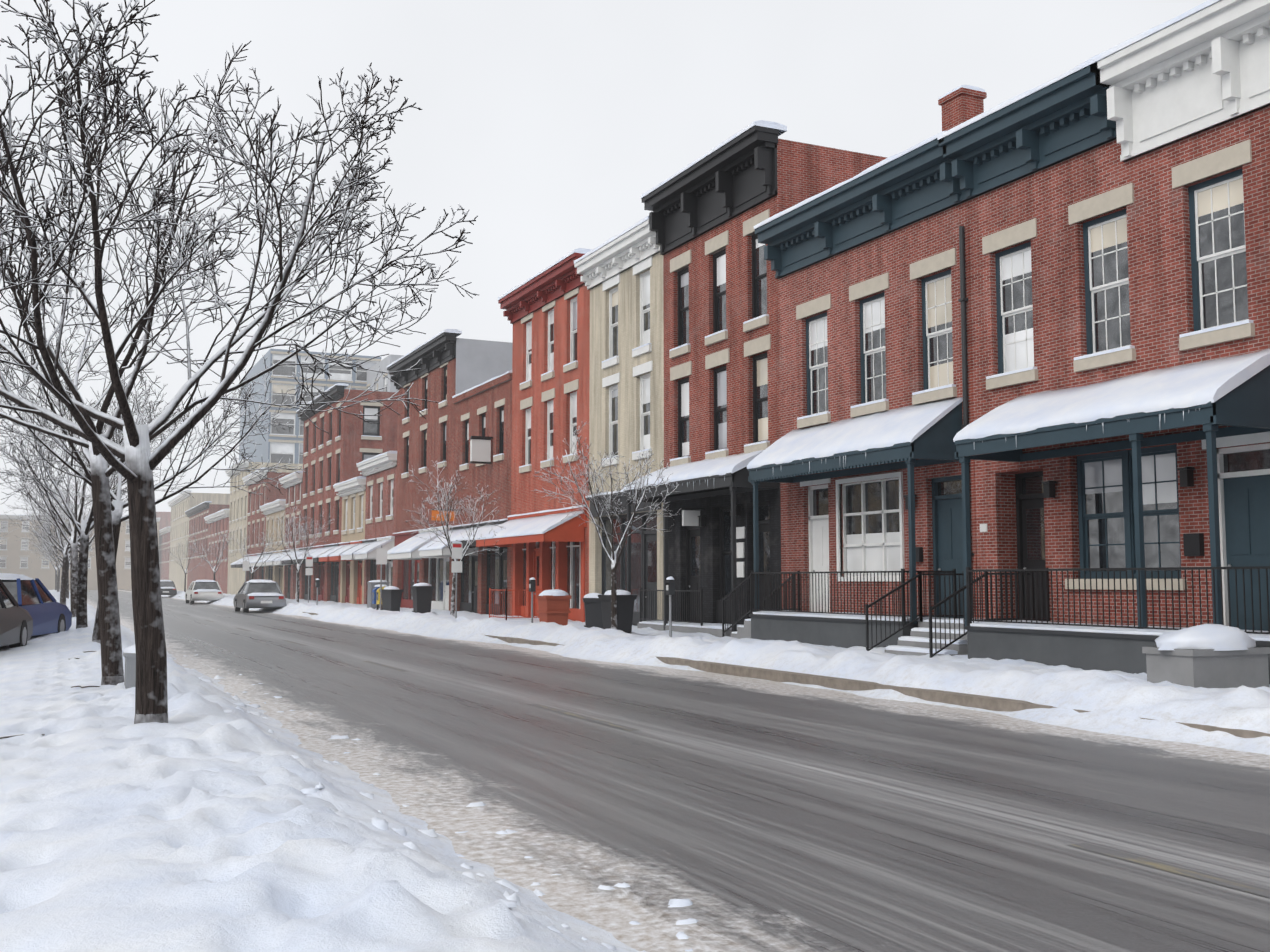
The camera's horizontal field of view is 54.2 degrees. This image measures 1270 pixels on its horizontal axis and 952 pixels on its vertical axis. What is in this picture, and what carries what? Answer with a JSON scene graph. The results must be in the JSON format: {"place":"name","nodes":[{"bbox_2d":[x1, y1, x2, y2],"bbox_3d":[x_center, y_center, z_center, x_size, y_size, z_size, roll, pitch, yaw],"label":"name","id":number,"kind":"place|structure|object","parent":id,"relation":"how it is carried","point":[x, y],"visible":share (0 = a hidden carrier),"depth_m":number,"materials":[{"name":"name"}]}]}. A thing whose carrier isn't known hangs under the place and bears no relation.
{"place":"outdoors","nodes":[
{"label":"outdoors","id":0,"kind":"place"},
{"bbox_2d":[156,512,170,529],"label":"brown building","id":1,"kind":"structure","parent":0,"point":[165,519],"depth_m":223.39,"materials":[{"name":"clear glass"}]},
{"bbox_2d":[159,526,170,579],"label":"building","id":2,"kind":"structure","parent":0,"point":[164,551],"depth_m":195.74,"materials":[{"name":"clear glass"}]},
{"bbox_2d":[0,589,638,951],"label":"snowy ground","id":3,"kind":"structure","parent":0,"point":[199,822],"depth_m":5.66,"materials":[{"name":"white snow"}]},
{"bbox_2d":[0,579,32,647],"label":"black car","id":4,"kind":"object","parent":3,"relation":"on","point":[16,624],"visible":0.92,"depth_m":23.33,"materials":[{"name":"black"}]},
{"bbox_2d":[0,573,71,635],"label":"blue car","id":5,"kind":"object","parent":3,"relation":"on","point":[36,600],"visible":0.48,"depth_m":27.22,"materials":[{"name":"blue metal"}]},
{"bbox_2d":[8,494,92,593],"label":"tree","id":6,"kind":"object","parent":3,"relation":"on","point":[49,543],"visible":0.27,"depth_m":68.09,"materials":[{"name":"brown plant"}]},
{"bbox_2d":[28,535,78,589],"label":"tree","id":7,"kind":"object","parent":3,"relation":"on","point":[55,567],"visible":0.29,"depth_m":141.00,"materials":[{"name":"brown plant"}]},
{"bbox_2d":[24,497,94,598],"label":"tree","id":8,"kind":"object","parent":3,"relation":"on","point":[67,594],"visible":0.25,"depth_m":79.87,"materials":[{"name":"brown plant"}]},
{"bbox_2d":[26,522,95,566],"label":"tree","id":9,"kind":"object","parent":3,"relation":"on","point":[58,561],"visible":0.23,"depth_m":106.01,"materials":[{"name":"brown plant"}]},
{"bbox_2d":[31,525,94,591],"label":"tree","id":10,"kind":"object","parent":3,"relation":"on","point":[58,579],"visible":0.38,"depth_m":123.01,"materials":[{"name":"brown plant"}]},
{"bbox_2d":[1,461,127,604],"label":"tree","id":11,"kind":"object","parent":3,"relation":"on","point":[65,550],"visible":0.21,"depth_m":57.11,"materials":[{"name":"brown plant"}]},
{"bbox_2d":[2,438,127,551],"bbox_3d":[-21.308,1.889,47.784,5.500,7.187,4.171,2,-5,-25],"label":"tree","id":12,"kind":"object","parent":3,"relation":"on","point":[54,514],"visible":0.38,"depth_m":47.29,"materials":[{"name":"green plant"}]},
{"bbox_2d":[30,507,121,564],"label":"tree","id":13,"kind":"object","parent":3,"relation":"on","point":[91,532],"visible":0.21,"depth_m":92.66,"materials":[{"name":"brown plant"}]},
{"bbox_2d":[0,397,177,616],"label":"tree","id":14,"kind":"object","parent":3,"relation":"on","point":[74,539],"visible":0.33,"depth_m":38.30,"materials":[{"name":"brown plant"}]},
{"bbox_2d":[0,365,203,628],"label":"tree","id":15,"kind":"object","parent":3,"relation":"on","point":[86,525],"visible":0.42,"depth_m":30.29,"materials":[{"name":"brown plant"}]},
{"bbox_2d":[123,644,135,688],"bbox_3d":[-5.254,2.064,13.256,0.403,0.560,0.361,2,-5,-25],"label":"utility box","id":16,"kind":"object","parent":3,"relation":"on","point":[129,653],"visible":0.19,"depth_m":13.05,"materials":[{"name":"grey metal"}]},
{"bbox_2d":[0,290,322,643],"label":"tree","id":17,"kind":"object","parent":3,"relation":"on","point":[118,505],"visible":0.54,"depth_m":22.69,"materials":[{"name":"brown plant"}]},
{"bbox_2d":[0,0,477,723],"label":"tree","id":18,"kind":"object","parent":3,"relation":"on","point":[138,458],"visible":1,"depth_m":10.06,"materials":[{"name":"brown plant"}]},
{"bbox_2d":[0,41,478,684],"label":"tree","id":19,"kind":"object","parent":3,"relation":"on","point":[110,641],"visible":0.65,"depth_m":14.08,"materials":[{"name":"brown plant"}]},
{"bbox_2d":[0,635,698,951],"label":"snow clods","id":20,"kind":"object","parent":3,"relation":"on","point":[512,900],"visible":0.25,"depth_m":6.52,"materials":[{"name":"white snow"}]},
{"bbox_2d":[0,0,1206,516],"label":"sky","id":21,"kind":"structure","parent":0,"point":[550,122],"materials":[{"name":"white"}]},
{"bbox_2d":[69,590,1269,951],"bbox_3d":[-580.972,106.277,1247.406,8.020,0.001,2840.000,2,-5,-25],"label":"road","id":22,"kind":"structure","parent":0,"point":[745,814],"depth_m":8.77,"materials":[{"name":"grey asphalt"}]},
{"bbox_2d":[160,580,176,595],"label":"dark car","id":23,"kind":"object","parent":22,"relation":"on","point":[168,587],"visible":0.46,"depth_m":108.68,"materials":[{"name":"black"}]},
{"bbox_2d":[185,580,222,603],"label":"white car","id":24,"kind":"object","parent":22,"relation":"on","point":[204,590],"visible":0.92,"depth_m":79.76,"materials":[{"name":"white metal"}]},
{"bbox_2d":[233,579,285,612],"bbox_3d":[-18.130,5.770,59.850,1.840,1.557,4.535,2,-5,-25],"label":"silver parked car","id":25,"kind":"object","parent":22,"relation":"on","point":[259,593],"visible":0.96,"depth_m":58.31,"materials":[{"name":"grey metal"}]},
{"bbox_2d":[119,589,1269,737],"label":"kerbs","id":26,"kind":"structure","parent":22,"relation":"on","point":[981,701],"depth_m":16.77,"materials":[{"name":"stone"}]},
{"bbox_2d":[121,598,1269,897],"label":"road markings","id":27,"kind":"object","parent":22,"relation":"on","point":[1181,870],"visible":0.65,"depth_m":6.75,"materials":[{"name":"grey paint"}]},
{"bbox_2d":[161,591,1269,754],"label":"snowy sidewalk","id":28,"kind":"structure","parent":0,"point":[1115,702],"depth_m":16.83,"materials":[{"name":"white snow"}]},
{"bbox_2d":[243,560,248,581],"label":"sign post","id":29,"kind":"object","parent":28,"relation":"on","point":[245,565],"visible":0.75,"depth_m":76.96,"materials":[{"name":"grey metal"}]},
{"bbox_2d":[305,555,312,602],"bbox_3d":[-14.984,4.862,56.974,0.324,2.500,0.084,2,-5,-25],"label":"parking sign","id":30,"kind":"object","parent":28,"relation":"on","point":[309,563],"visible":0.92,"depth_m":57.02,"materials":[{"name":"grey metal"}]},
{"bbox_2d":[315,578,318,604],"bbox_3d":[-14.511,5.405,56.621,0.176,1.460,0.226,2,-5,-25],"label":"parking meter","id":31,"kind":"object","parent":28,"relation":"on","point":[317,582],"visible":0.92,"depth_m":56.58,"materials":[{"name":"grey metal"}]},
{"bbox_2d":[372,584,379,609],"bbox_3d":[-11.212,5.327,54.085,0.422,1.190,0.453,2,-5,-25],"label":"blue newspaper box","id":32,"kind":"object","parent":28,"relation":"on","point":[374,594],"visible":0.44,"depth_m":53.93,"materials":[{"name":"blue plastic"}]},
{"bbox_2d":[367,580,389,608],"bbox_3d":[-11.462,5.327,55.277,0.872,1.390,0.775,2,-5,-25],"label":"white utility box","id":33,"kind":"object","parent":28,"relation":"on","point":[372,584],"visible":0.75,"depth_m":54.99,"materials":[{"name":"grey metal"}]},
{"bbox_2d":[376,545,386,609],"bbox_3d":[-9.284,3.886,45.345,0.400,2.700,0.063,2,-5,-25],"label":"sign post","id":34,"kind":"object","parent":28,"relation":"on","point":[381,555],"visible":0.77,"depth_m":45.37,"materials":[{"name":"grey metal"}]},
{"bbox_2d":[376,585,386,608],"bbox_3d":[-10.872,5.266,53.364,0.422,1.190,0.453,2,-5,-25],"label":"yellow newspaper box","id":35,"kind":"object","parent":28,"relation":"on","point":[378,596],"visible":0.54,"depth_m":53.23,"materials":[{"name":"yellow paint"}]},
{"bbox_2d":[379,586,403,611],"bbox_3d":[-9.964,5.067,50.704,0.720,1.133,0.680,-4,-6,36],"label":"black bin","id":36,"kind":"object","parent":28,"relation":"on","point":[391,598],"visible":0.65,"depth_m":50.50,"materials":[{"name":"grey plastic"}]},
{"bbox_2d":[411,583,433,613],"bbox_3d":[-8.230,4.766,47.999,0.748,1.281,0.770,2,-5,-25],"label":"black bin","id":37,"kind":"object","parent":28,"relation":"on","point":[422,596],"visible":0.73,"depth_m":47.74,"materials":[{"name":"black plastic"}]},
{"bbox_2d":[451,540,461,617],"bbox_3d":[-5.213,3.120,36.226,0.324,2.500,0.084,2,-5,-25],"label":"parking sign","id":38,"kind":"object","parent":28,"relation":"on","point":[456,568],"visible":0.9,"depth_m":36.26,"materials":[{"name":"grey metal"}]},
{"bbox_2d":[529,577,535,622],"bbox_3d":[-2.957,3.640,35.606,0.176,1.460,0.226,2,-5,-25],"label":"parking meter","id":39,"kind":"object","parent":28,"relation":"on","point":[532,584],"visible":0.88,"depth_m":35.57,"materials":[{"name":"grey metal"}]},
{"bbox_2d":[536,589,571,625],"bbox_3d":[-2.209,3.629,33.522,0.850,1.133,0.835,2,-5,-25],"label":"planter","id":40,"kind":"object","parent":28,"relation":"on","point":[553,604],"visible":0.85,"depth_m":33.27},
{"bbox_2d":[582,593,602,628],"bbox_3d":[-1.040,3.481,31.539,0.580,1.026,0.620,0,-5,-5],"label":"black bin","id":41,"kind":"object","parent":28,"relation":"on","point":[592,609],"visible":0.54,"depth_m":31.30,"materials":[{"name":"grey plastic"}]},
{"bbox_2d":[598,590,636,633],"bbox_3d":[-0.428,3.265,29.518,0.688,1.118,0.720,3,-6,-31],"label":"black bin","id":42,"kind":"object","parent":28,"relation":"on","point":[625,604],"visible":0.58,"depth_m":29.33,"materials":[{"name":"black plastic"}]},
{"bbox_2d":[666,576,674,636],"bbox_3d":[0.782,2.973,27.668,0.176,1.460,0.226,2,-5,-25],"label":"parking meter","id":43,"kind":"object","parent":28,"relation":"on","point":[670,586],"visible":0.94,"depth_m":27.64,"materials":[{"name":"grey metal"}]},
{"bbox_2d":[1142,624,1269,687],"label":"concrete planter","id":44,"kind":"object","parent":28,"relation":"on","point":[1212,656],"visible":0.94,"depth_m":15.08,"materials":[{"name":"grey concrete"}]},
{"label":"snowy ground","id":45,"kind":"object","parent":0,"visible":0},
{"bbox_2d":[0,514,159,589],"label":"tan building","id":46,"kind":"structure","parent":45,"relation":"on","point":[16,557],"depth_m":193.57,"materials":[{"name":"beige brick"}]},
{"bbox_2d":[165,533,217,591],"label":"tree","id":47,"kind":"object","parent":45,"relation":"on","point":[185,571],"visible":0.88,"depth_m":120.50,"materials":[{"name":"brown plant"}]},
{"bbox_2d":[167,490,229,590],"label":"cream building","id":48,"kind":"structure","parent":45,"relation":"on","point":[180,504],"depth_m":170.78,"materials":[{"name":"beige brick"}]},
{"bbox_2d":[185,501,229,589],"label":"brown building","id":49,"kind":"structure","parent":45,"relation":"on","point":[197,514],"depth_m":150.09,"materials":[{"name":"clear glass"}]},
{"bbox_2d":[183,526,237,580],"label":"tree","id":50,"kind":"object","parent":45,"relation":"on","point":[217,560],"visible":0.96,"depth_m":99.05,"materials":[{"name":"brown plant"}]},
{"bbox_2d":[204,509,229,593],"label":"red building","id":51,"kind":"structure","parent":45,"relation":"on","point":[218,522],"depth_m":131.99,"materials":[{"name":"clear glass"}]},
{"bbox_2d":[223,524,288,579],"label":"tree","id":52,"kind":"object","parent":45,"relation":"on","point":[253,567],"visible":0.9,"depth_m":81.11,"materials":[{"name":"brown plant"}]},
{"bbox_2d":[230,467,290,581],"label":"brown building","id":53,"kind":"structure","parent":45,"relation":"on","point":[256,517],"depth_m":107.58,"materials":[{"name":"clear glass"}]},
{"bbox_2d":[225,458,302,593],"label":"cream building","id":54,"kind":"structure","parent":45,"relation":"on","point":[238,511],"depth_m":118.94,"materials":[{"name":"beige"}]},
{"bbox_2d":[249,499,285,592],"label":"tan building","id":55,"kind":"structure","parent":45,"relation":"on","point":[273,509],"depth_m":98.97,"materials":[{"name":"beige brick"}]},
{"bbox_2d":[265,470,302,598],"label":"brick building","id":56,"kind":"structure","parent":45,"relation":"on","point":[292,483],"depth_m":91.80,"materials":[{"name":"red brick"}]},
{"bbox_2d":[256,506,334,602],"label":"tree","id":57,"kind":"object","parent":45,"relation":"on","point":[298,567],"visible":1,"depth_m":65.45,"materials":[{"name":"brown plant"}]},
{"bbox_2d":[239,349,380,463],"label":"apartment building","id":58,"kind":"structure","parent":45,"relation":"on","point":[285,445],"depth_m":128.89,"materials":[{"name":"white"}]},
{"bbox_2d":[281,383,397,602],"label":"row building","id":59,"kind":"structure","parent":45,"relation":"on","point":[342,448],"depth_m":79.56,"materials":[{"name":"red brick"}]},
{"bbox_2d":[318,476,365,603],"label":"row building","id":60,"kind":"structure","parent":45,"relation":"on","point":[352,492],"depth_m":73.26,"materials":[{"name":"beige brick"}]},
{"bbox_2d":[340,451,396,603],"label":"building","id":61,"kind":"structure","parent":45,"relation":"on","point":[379,471],"depth_m":67.24,"materials":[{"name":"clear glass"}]},
{"bbox_2d":[367,354,403,392],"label":"building","id":62,"kind":"structure","parent":45,"relation":"on","point":[383,381],"depth_m":125.31,"materials":[{"name":"white glass"}]},
{"bbox_2d":[386,329,512,610],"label":"grey brick building","id":63,"kind":"structure","parent":45,"relation":"on","point":[449,364],"depth_m":58.64,"materials":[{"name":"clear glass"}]},
{"bbox_2d":[405,461,501,616],"bbox_3d":[-5.835,2.199,40.644,3.241,5.474,2.771,0,-5,2],"label":"tree","id":64,"kind":"object","parent":45,"relation":"on","point":[448,516],"visible":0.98,"depth_m":40.45,"materials":[{"name":"brown plant"}]},
{"bbox_2d":[418,370,511,615],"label":"row building","id":65,"kind":"structure","parent":45,"relation":"on","point":[483,434],"depth_m":51.33,"materials":[{"name":"red brick"}]},
{"bbox_2d":[475,248,591,621],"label":"red building","id":66,"kind":"structure","parent":45,"relation":"on","point":[547,312],"depth_m":44.67,"materials":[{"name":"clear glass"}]},
{"bbox_2d":[534,421,678,628],"bbox_3d":[-0.723,1.321,28.682,3.685,5.223,2.939,-1,-5,7],"label":"tree","id":67,"kind":"object","parent":45,"relation":"on","point":[613,561],"visible":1,"depth_m":28.69,"materials":[{"name":"brown plant"}]},
{"bbox_2d":[574,216,663,625],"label":"cream building","id":68,"kind":"structure","parent":45,"relation":"on","point":[622,276],"depth_m":38.83,"materials":[{"name":"cream painted plaster"},{"name":"snow"},{"name":"glass"}]},
{"bbox_2d":[622,120,886,636],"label":"row house","id":69,"kind":"structure","parent":45,"relation":"on","point":[710,209],"depth_m":33.08,"materials":[{"name":"red brick"}]},
{"bbox_2d":[722,0,1269,683],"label":"brick rowhouses","id":70,"kind":"structure","parent":45,"relation":"on","point":[1024,374],"depth_m":21.96,"materials":[{"name":"red brick"}]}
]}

